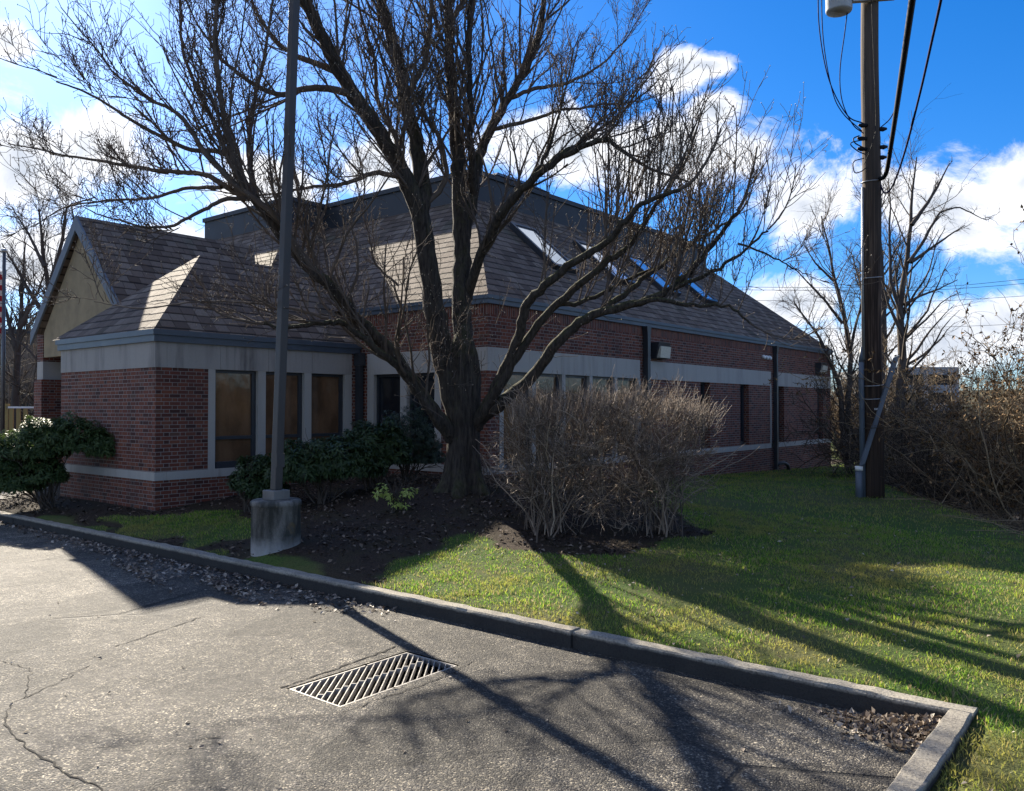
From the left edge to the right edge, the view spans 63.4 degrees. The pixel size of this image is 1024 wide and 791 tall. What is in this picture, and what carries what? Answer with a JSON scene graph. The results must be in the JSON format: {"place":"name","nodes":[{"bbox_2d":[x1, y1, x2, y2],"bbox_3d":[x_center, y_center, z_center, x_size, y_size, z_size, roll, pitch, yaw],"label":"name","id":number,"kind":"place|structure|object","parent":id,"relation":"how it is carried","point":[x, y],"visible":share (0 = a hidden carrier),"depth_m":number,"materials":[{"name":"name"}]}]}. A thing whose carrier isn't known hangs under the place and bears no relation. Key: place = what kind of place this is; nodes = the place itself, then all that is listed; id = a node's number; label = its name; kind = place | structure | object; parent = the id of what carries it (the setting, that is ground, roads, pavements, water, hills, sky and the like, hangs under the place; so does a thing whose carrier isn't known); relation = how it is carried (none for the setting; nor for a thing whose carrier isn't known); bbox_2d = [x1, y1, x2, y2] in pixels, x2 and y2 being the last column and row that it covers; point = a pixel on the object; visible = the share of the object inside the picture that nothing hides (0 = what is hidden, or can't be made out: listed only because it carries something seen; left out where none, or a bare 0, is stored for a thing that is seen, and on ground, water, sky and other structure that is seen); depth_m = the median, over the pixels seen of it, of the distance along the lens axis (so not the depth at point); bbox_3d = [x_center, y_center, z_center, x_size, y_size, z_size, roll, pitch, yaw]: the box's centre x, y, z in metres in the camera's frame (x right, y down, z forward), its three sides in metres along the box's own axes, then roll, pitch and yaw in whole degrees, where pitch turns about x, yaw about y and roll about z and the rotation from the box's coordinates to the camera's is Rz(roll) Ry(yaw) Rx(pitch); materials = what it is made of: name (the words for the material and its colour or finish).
{"place":"outdoors","nodes":[
{"label":"outdoors","id":0,"kind":"place"},
{"bbox_2d":[0,487,47,499],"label":"entrance path","id":1,"kind":"structure","parent":0,"point":[1,496],"depth_m":17.58,"materials":[{"name":"concrete"}]},
{"bbox_2d":[0,390,1023,790],"bbox_3d":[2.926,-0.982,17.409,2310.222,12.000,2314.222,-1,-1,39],"label":"ground","id":2,"kind":"structure","parent":0,"point":[304,560],"depth_m":9.35,"materials":[{"name":"green plant"}]},
{"bbox_2d":[0,248,6,435],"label":"flagpole","id":3,"kind":"object","parent":2,"relation":"on","point":[2,409],"visible":0.92,"depth_m":23.99,"materials":[{"name":"metal"}]},
{"bbox_2d":[0,272,1,336],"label":"hanging flag","id":4,"kind":"object","parent":3,"relation":"hanging from","point":[0,301],"visible":1,"depth_m":24.06,"materials":[{"name":"fabric"}]},
{"bbox_2d":[0,329,36,413],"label":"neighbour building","id":5,"kind":"structure","parent":2,"relation":"on","point":[8,351],"depth_m":46.03,"materials":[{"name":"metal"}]},
{"bbox_2d":[0,330,36,427],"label":"bare shrub","id":6,"kind":"object","parent":2,"relation":"on","point":[9,383],"visible":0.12,"depth_m":37.12,"materials":[{"name":"brown plant"}]},
{"bbox_2d":[0,336,36,443],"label":"bare shrub","id":7,"kind":"object","parent":2,"relation":"on","point":[26,377],"visible":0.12,"depth_m":39.61,"materials":[{"name":"brown plant"}]},
{"bbox_2d":[5,404,33,436],"bbox_3d":[-15.579,1.467,27.041,1.920,2.400,0.120,0,-1,0],"label":"deck railing","id":8,"kind":"object","parent":2,"relation":"on","point":[9,417],"visible":0.41,"depth_m":27.01,"materials":[{"name":"white paint"}]},
{"bbox_2d":[1,269,49,328],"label":"distant woods","id":9,"kind":"object","parent":2,"relation":"on","point":[30,320],"visible":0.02,"depth_m":60.63,"materials":[{"name":"plant"}]},
{"bbox_2d":[0,197,54,428],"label":"bare tree","id":10,"kind":"object","parent":2,"relation":"on","point":[21,320],"visible":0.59,"depth_m":36.07,"materials":[{"name":"brown plant"}]},
{"bbox_2d":[0,165,107,360],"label":"bare tree","id":11,"kind":"object","parent":2,"relation":"on","point":[43,258],"visible":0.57,"depth_m":30.28,"materials":[{"name":"brown plant"}]},
{"bbox_2d":[0,410,115,509],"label":"evergreen shrub","id":12,"kind":"object","parent":2,"relation":"on","point":[22,470],"visible":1,"depth_m":15.01,"materials":[{"name":"green plant"}]},
{"bbox_2d":[222,452,291,511],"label":"evergreen shrub","id":13,"kind":"object","parent":2,"relation":"on","point":[253,484],"visible":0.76,"depth_m":13.43,"materials":[{"name":"green plant"}]},
{"bbox_2d":[250,0,301,556],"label":"lamp post","id":14,"kind":"object","parent":2,"relation":"on","point":[275,518],"visible":0.83,"depth_m":10.67,"materials":[{"name":"metal"}]},
{"bbox_2d":[260,428,388,504],"bbox_3d":[-3.010,1.145,13.401,2.093,1.257,1.346,0,-1,-8],"label":"evergreen shrub","id":15,"kind":"object","parent":2,"relation":"on","point":[318,461],"visible":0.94,"depth_m":13.12,"materials":[{"name":"green plant"}]},
{"bbox_2d":[0,473,742,582],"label":"leaf litter","id":16,"kind":"object","parent":2,"relation":"on","point":[369,524],"visible":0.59,"depth_m":11.93,"materials":[{"name":"brown plant"}]},
{"bbox_2d":[341,416,415,490],"bbox_3d":[-2.332,0.977,13.874,1.408,1.264,1.200,0,-1,-21],"label":"evergreen shrub","id":17,"kind":"object","parent":2,"relation":"on","point":[369,434],"visible":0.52,"depth_m":13.67,"materials":[{"name":"green plant"}]},
{"bbox_2d":[372,475,420,512],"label":"young shrub","id":18,"kind":"object","parent":2,"relation":"on","point":[396,502],"visible":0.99,"depth_m":12.03,"materials":[{"name":"green plant"}]},
{"bbox_2d":[380,399,445,482],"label":"evergreen shrub","id":19,"kind":"object","parent":2,"relation":"on","point":[430,443],"visible":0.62,"depth_m":14.43,"materials":[{"name":"green plant"}]},
{"bbox_2d":[30,171,833,510],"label":"office building","id":20,"kind":"structure","parent":2,"relation":"on","point":[176,399],"depth_m":17.81,"materials":[{"name":"red brick"}]},
{"bbox_2d":[215,370,255,468],"bbox_3d":[-5.248,0.440,15.666,0.090,1.830,0.910,-1,-1,39],"label":"window","id":21,"kind":"structure","parent":20,"relation":"in","point":[235,390],"depth_m":15.68,"materials":[{"name":"black glass"}]},
{"bbox_2d":[266,372,301,456],"bbox_3d":[-4.568,0.453,16.505,0.090,1.830,0.910,-1,-1,39],"label":"window","id":22,"kind":"structure","parent":20,"relation":"in","point":[293,402],"depth_m":16.65,"materials":[{"name":"black glass"}]},
{"bbox_2d":[311,373,342,442],"bbox_3d":[-3.895,0.466,17.334,0.090,1.830,0.875,-1,-1,39],"label":"window","id":23,"kind":"structure","parent":20,"relation":"in","point":[327,389],"depth_m":17.38,"materials":[{"name":"brown glass"}]},
{"bbox_2d":[377,374,399,450],"bbox_3d":[-2.569,0.468,17.485,0.820,1.830,0.090,-1,-1,39],"label":"window","id":24,"kind":"structure","parent":20,"relation":"in","point":[388,385],"depth_m":17.56,"materials":[{"name":"black glass"}]},
{"bbox_2d":[410,373,433,462],"bbox_3d":[-1.792,0.459,16.855,0.800,1.830,0.090,-1,-1,39],"label":"window","id":25,"kind":"structure","parent":20,"relation":"in","point":[431,381],"depth_m":16.89,"materials":[{"name":"grey glass"}]},
{"bbox_2d":[504,372,528,465],"bbox_3d":[0.051,0.452,16.422,0.090,1.830,0.900,-1,-1,39],"label":"window","id":26,"kind":"structure","parent":20,"relation":"in","point":[519,375],"depth_m":16.41,"materials":[{"name":"grey glass"}]},
{"bbox_2d":[536,374,558,462],"bbox_3d":[0.700,0.464,17.222,0.090,1.830,0.920,-1,-1,39],"label":"window","id":27,"kind":"structure","parent":20,"relation":"in","point":[543,377],"depth_m":17.34,"materials":[{"name":"grey glass"}]},
{"bbox_2d":[565,375,586,458],"bbox_3d":[1.355,0.477,18.029,0.090,1.830,0.920,-1,-1,39],"label":"window","id":28,"kind":"structure","parent":20,"relation":"in","point":[572,379],"depth_m":18.08,"materials":[{"name":"grey glass"}]},
{"bbox_2d":[593,376,611,457],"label":"window","id":29,"kind":"structure","parent":20,"relation":"in","point":[608,379],"depth_m":18.94,"materials":[{"name":"grey glass"}]},
{"bbox_2d":[617,378,634,453],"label":"window","id":30,"kind":"structure","parent":20,"relation":"in","point":[625,380],"depth_m":19.74,"materials":[{"name":"grey glass"}]},
{"bbox_2d":[700,382,704,447],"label":"window","id":31,"kind":"structure","parent":20,"relation":"in","point":[701,383],"depth_m":23.04,"materials":[{"name":"black glass"}]},
{"bbox_2d":[740,385,743,444],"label":"window","id":32,"kind":"structure","parent":20,"relation":"in","point":[741,386],"depth_m":25.09,"materials":[{"name":"black glass"}]},
{"bbox_2d":[778,387,778,420],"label":"window","id":33,"kind":"structure","parent":20,"relation":"in","point":[778,387],"depth_m":27.31,"materials":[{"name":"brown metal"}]},
{"bbox_2d":[817,390,818,437],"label":"window","id":34,"kind":"structure","parent":20,"relation":"in","point":[817,390],"depth_m":30.27,"materials":[{"name":"black glass"}]},
{"bbox_2d":[0,0,883,498],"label":"bare tree","id":35,"kind":"object","parent":2,"relation":"on","point":[464,418],"visible":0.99,"depth_m":12.12,"materials":[{"name":"brown plant"}]},
{"bbox_2d":[0,522,922,790],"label":"parking lot","id":36,"kind":"structure","parent":2,"relation":"on","point":[663,729],"depth_m":5.66,"materials":[{"name":"grey asphalt"}]},
{"bbox_2d":[4,661,29,697],"bbox_3d":[-3.748,2.144,6.342,0.171,0.001,1.140,1,-1,-40],"label":"asphalt crack","id":37,"kind":"object","parent":36,"relation":"on","point":[27,676],"visible":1,"depth_m":6.28,"materials":[{"name":"grey asphalt"}]},
{"bbox_2d":[4,674,73,723],"bbox_3d":[-3.408,2.137,5.870,0.162,0.001,0.997,0,-1,-4],"label":"asphalt crack","id":38,"kind":"object","parent":36,"relation":"on","point":[27,696],"visible":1,"depth_m":5.78,"materials":[{"name":"black asphalt"}]},
{"bbox_2d":[4,723,102,790],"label":"asphalt crack","id":39,"kind":"object","parent":36,"relation":"on","point":[54,762],"visible":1,"depth_m":4.80,"materials":[{"name":"black asphalt"}]},
{"bbox_2d":[117,617,200,645],"bbox_3d":[-3.234,2.164,7.620,0.042,0.001,1.057,0,-1,20],"label":"asphalt crack","id":40,"kind":"object","parent":36,"relation":"on","point":[157,631],"visible":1,"depth_m":7.56,"materials":[{"name":"black asphalt"}]},
{"bbox_2d":[109,558,263,604],"bbox_3d":[-4.239,2.189,10.030,4.389,0.079,0.824,-1,-1,39],"label":"leaf drift","id":41,"kind":"object","parent":36,"relation":"on","point":[149,577],"visible":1,"depth_m":9.66,"materials":[{"name":"brown plant"}]},
{"bbox_2d":[0,521,395,615],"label":"leaf drift","id":42,"kind":"object","parent":36,"relation":"on","point":[237,574],"visible":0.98,"depth_m":10.33,"materials":[{"name":"brown plant"}]},
{"bbox_2d":[280,646,395,687],"bbox_3d":[-1.339,2.148,6.592,0.052,0.001,1.267,-1,-1,33],"label":"asphalt crack","id":43,"kind":"object","parent":36,"relation":"on","point":[385,650],"visible":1,"depth_m":6.59,"materials":[{"name":"black asphalt"}]},
{"bbox_2d":[289,652,455,707],"bbox_3d":[-1.036,2.950,6.325,0.780,1.596,1.380,-1,-1,39],"label":"storm drain","id":44,"kind":"object","parent":36,"relation":"in","point":[342,689],"visible":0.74,"depth_m":6.42,"materials":[{"name":"metal"}]},
{"bbox_2d":[345,661,473,710],"bbox_3d":[-0.701,2.141,6.130,0.078,0.001,1.390,-1,-1,37],"label":"asphalt crack","id":45,"kind":"object","parent":36,"relation":"on","point":[408,689],"visible":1,"depth_m":6.05,"materials":[{"name":"black asphalt"}]},
{"bbox_2d":[10,582,866,789],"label":"scattered leaves","id":46,"kind":"object","parent":36,"relation":"on","point":[742,749],"visible":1,"depth_m":5.42,"materials":[{"name":"brown plant"}]},
{"bbox_2d":[777,700,941,754],"bbox_3d":[2.184,2.103,5.342,1.015,0.180,0.556,-1,-1,39],"label":"leaf pile","id":47,"kind":"object","parent":36,"relation":"on","point":[905,726],"visible":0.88,"depth_m":5.25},
{"bbox_2d":[0,511,977,719],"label":"kerb","id":48,"kind":"structure","parent":2,"relation":"on","point":[840,693],"depth_m":7.13,"materials":[{"name":"concrete"}]},
{"bbox_2d":[445,429,538,487],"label":"bare shrub","id":49,"kind":"object","parent":2,"relation":"on","point":[491,478],"visible":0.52,"depth_m":13.43,"materials":[{"name":"brown plant"}]},
{"bbox_2d":[472,365,759,542],"bbox_3d":[1.400,0.820,11.194,3.649,2.444,2.420,0,-1,-15],"label":"bare hedge","id":50,"kind":"object","parent":2,"relation":"on","point":[611,408],"visible":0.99,"depth_m":10.89,"materials":[{"name":"brown plant"}]},
{"bbox_2d":[399,502,1020,790],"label":"scattered leaves","id":51,"kind":"object","parent":2,"relation":"on","point":[1017,656],"visible":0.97,"depth_m":8.71,"materials":[{"name":"brown plant"}]},
{"bbox_2d":[767,166,945,466],"bbox_3d":[12.576,-2.940,30.162,5.764,11.154,3.684,-1,-1,39],"label":"bare tree","id":52,"kind":"object","parent":2,"relation":"on","point":[848,342],"visible":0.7,"depth_m":30.24,"materials":[{"name":"brown plant"}]},
{"bbox_2d":[818,0,899,497],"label":"utility pole","id":53,"kind":"object","parent":2,"relation":"on","point":[869,472],"visible":0.93,"depth_m":15.11,"materials":[{"name":"brown wood"}]},
{"bbox_2d":[878,0,915,180],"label":"service cable","id":54,"kind":"object","parent":53,"relation":"attached to","point":[908,28],"visible":1,"depth_m":11.36,"materials":[{"name":"black rubber"}]},
{"bbox_2d":[880,0,941,193],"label":"service wire","id":55,"kind":"object","parent":53,"relation":"attached to","point":[927,59],"visible":1,"depth_m":11.69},
{"bbox_2d":[773,364,985,483],"bbox_3d":[10.315,0.924,23.962,5.850,3.724,6.517,-1,-1,39],"label":"bare shrub","id":56,"kind":"object","parent":2,"relation":"on","point":[827,436],"visible":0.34,"depth_m":23.78,"materials":[{"name":"brown plant"}]},
{"bbox_2d":[826,153,938,387],"bbox_3d":[15.243,-4.048,34.611,4.466,13.436,4.880,0,-1,6],"label":"bare tree","id":57,"kind":"object","parent":2,"relation":"on","point":[883,309],"visible":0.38,"depth_m":34.22,"materials":[{"name":"brown plant"}]},
{"bbox_2d":[830,348,948,454],"bbox_3d":[15.803,0.320,40.154,8.074,6.579,9.148,0,-1,-8],"label":"bare shrub","id":58,"kind":"object","parent":2,"relation":"on","point":[885,378],"visible":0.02,"depth_m":39.33,"materials":[{"name":"brown plant"}]},
{"bbox_2d":[763,204,1023,529],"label":"bare shrub","id":59,"kind":"object","parent":2,"relation":"on","point":[1014,464],"visible":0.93,"depth_m":13.96,"materials":[{"name":"brown plant"}]},
{"bbox_2d":[831,354,959,461],"bbox_3d":[13.838,0.673,33.004,7.954,4.835,8.884,-1,-1,39],"label":"bare shrub","id":60,"kind":"object","parent":2,"relation":"on","point":[836,406],"visible":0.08,"depth_m":32.38,"materials":[{"name":"brown plant"}]},
{"bbox_2d":[835,367,958,437],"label":"parking garage","id":61,"kind":"structure","parent":2,"relation":"on","point":[942,387],"depth_m":120.07,"materials":[{"name":"concrete"}]},
{"bbox_2d":[785,349,1023,517],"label":"bare shrub","id":62,"kind":"object","parent":2,"relation":"on","point":[846,455],"visible":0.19,"depth_m":22.78,"materials":[{"name":"brown plant"}]},
{"bbox_2d":[832,384,981,500],"bbox_3d":[9.469,1.146,18.778,3.949,2.958,4.193,-1,-1,39],"label":"bare shrub","id":63,"kind":"object","parent":2,"relation":"on","point":[887,462],"visible":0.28,"depth_m":18.82,"materials":[{"name":"brown plant"}]},
{"bbox_2d":[811,331,1023,526],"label":"bare shrub","id":64,"kind":"object","parent":2,"relation":"on","point":[942,420],"visible":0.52,"depth_m":15.49,"materials":[{"name":"brown plant"}]},
{"bbox_2d":[830,319,1006,447],"bbox_3d":[17.099,-0.357,36.407,8.941,6.433,7.978,0,-1,-16],"label":"bare shrub","id":65,"kind":"object","parent":2,"relation":"on","point":[887,365],"visible":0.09,"depth_m":34.30,"materials":[{"name":"brown plant"}]},
{"bbox_2d":[844,83,1000,477],"bbox_3d":[13.409,-3.651,26.756,5.133,12.888,3.950,0,-1,-27],"label":"bare tree","id":66,"kind":"object","parent":2,"relation":"on","point":[898,304],"visible":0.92,"depth_m":26.26,"materials":[{"name":"brown plant"}]},
{"bbox_2d":[886,709,971,790],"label":"kerb return","id":67,"kind":"object","parent":2,"relation":"on","point":[923,767],"visible":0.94,"depth_m":4.57,"materials":[{"name":"concrete"}]},
{"bbox_2d":[835,397,1023,514],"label":"bare shrub","id":68,"kind":"object","parent":2,"relation":"on","point":[922,467],"visible":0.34,"depth_m":17.80,"materials":[{"name":"brown plant"}]},
{"bbox_2d":[848,395,1023,525],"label":"bare shrub","id":69,"kind":"object","parent":2,"relation":"on","point":[944,486],"visible":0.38,"depth_m":16.38,"materials":[{"name":"brown plant"}]},
{"bbox_2d":[855,337,1023,519],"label":"bare shrub","id":70,"kind":"object","parent":2,"relation":"on","point":[965,405],"visible":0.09,"depth_m":22.30,"materials":[{"name":"brown plant"}]},
{"bbox_2d":[858,336,1023,519],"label":"bare shrub","id":71,"kind":"object","parent":2,"relation":"on","point":[948,405],"visible":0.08,"depth_m":25.12,"materials":[{"name":"brown plant"}]},
{"bbox_2d":[877,454,1023,543],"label":"fallen canes","id":72,"kind":"object","parent":2,"relation":"on","point":[981,515],"visible":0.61,"depth_m":13.65,"materials":[{"name":"brown plant"}]},
{"bbox_2d":[968,359,1022,462],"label":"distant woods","id":73,"kind":"object","parent":2,"relation":"on","point":[1000,393],"visible":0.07,"depth_m":86.46,"materials":[{"name":"brown plant"}]},
{"bbox_2d":[0,0,1023,396],"label":"sky","id":74,"kind":"structure","parent":0,"point":[978,45],"materials":[{"name":"blue"}]},
{"bbox_2d":[76,465,1023,790],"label":"lawn grass","id":75,"kind":"structure","parent":0,"point":[884,535],"depth_m":8.62,"materials":[{"name":"green plant"}]},
{"bbox_2d":[757,296,1018,301],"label":"power line","id":76,"kind":"object","parent":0,"point":[906,301],"visible":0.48,"depth_m":87.61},
{"bbox_2d":[774,279,1022,287],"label":"power line","id":77,"kind":"object","parent":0,"point":[854,287],"visible":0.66,"depth_m":85.25,"materials":[{"name":"black metal"}]},
{"bbox_2d":[800,324,1011,328],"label":"power line","id":78,"kind":"object","parent":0,"point":[919,327],"visible":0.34,"depth_m":93.40,"materials":[{"name":"black metal"}]},
{"bbox_2d":[799,283,1023,290],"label":"power line","id":79,"kind":"object","parent":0,"point":[906,290],"visible":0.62,"depth_m":83.71,"materials":[{"name":"black metal"}]}
]}

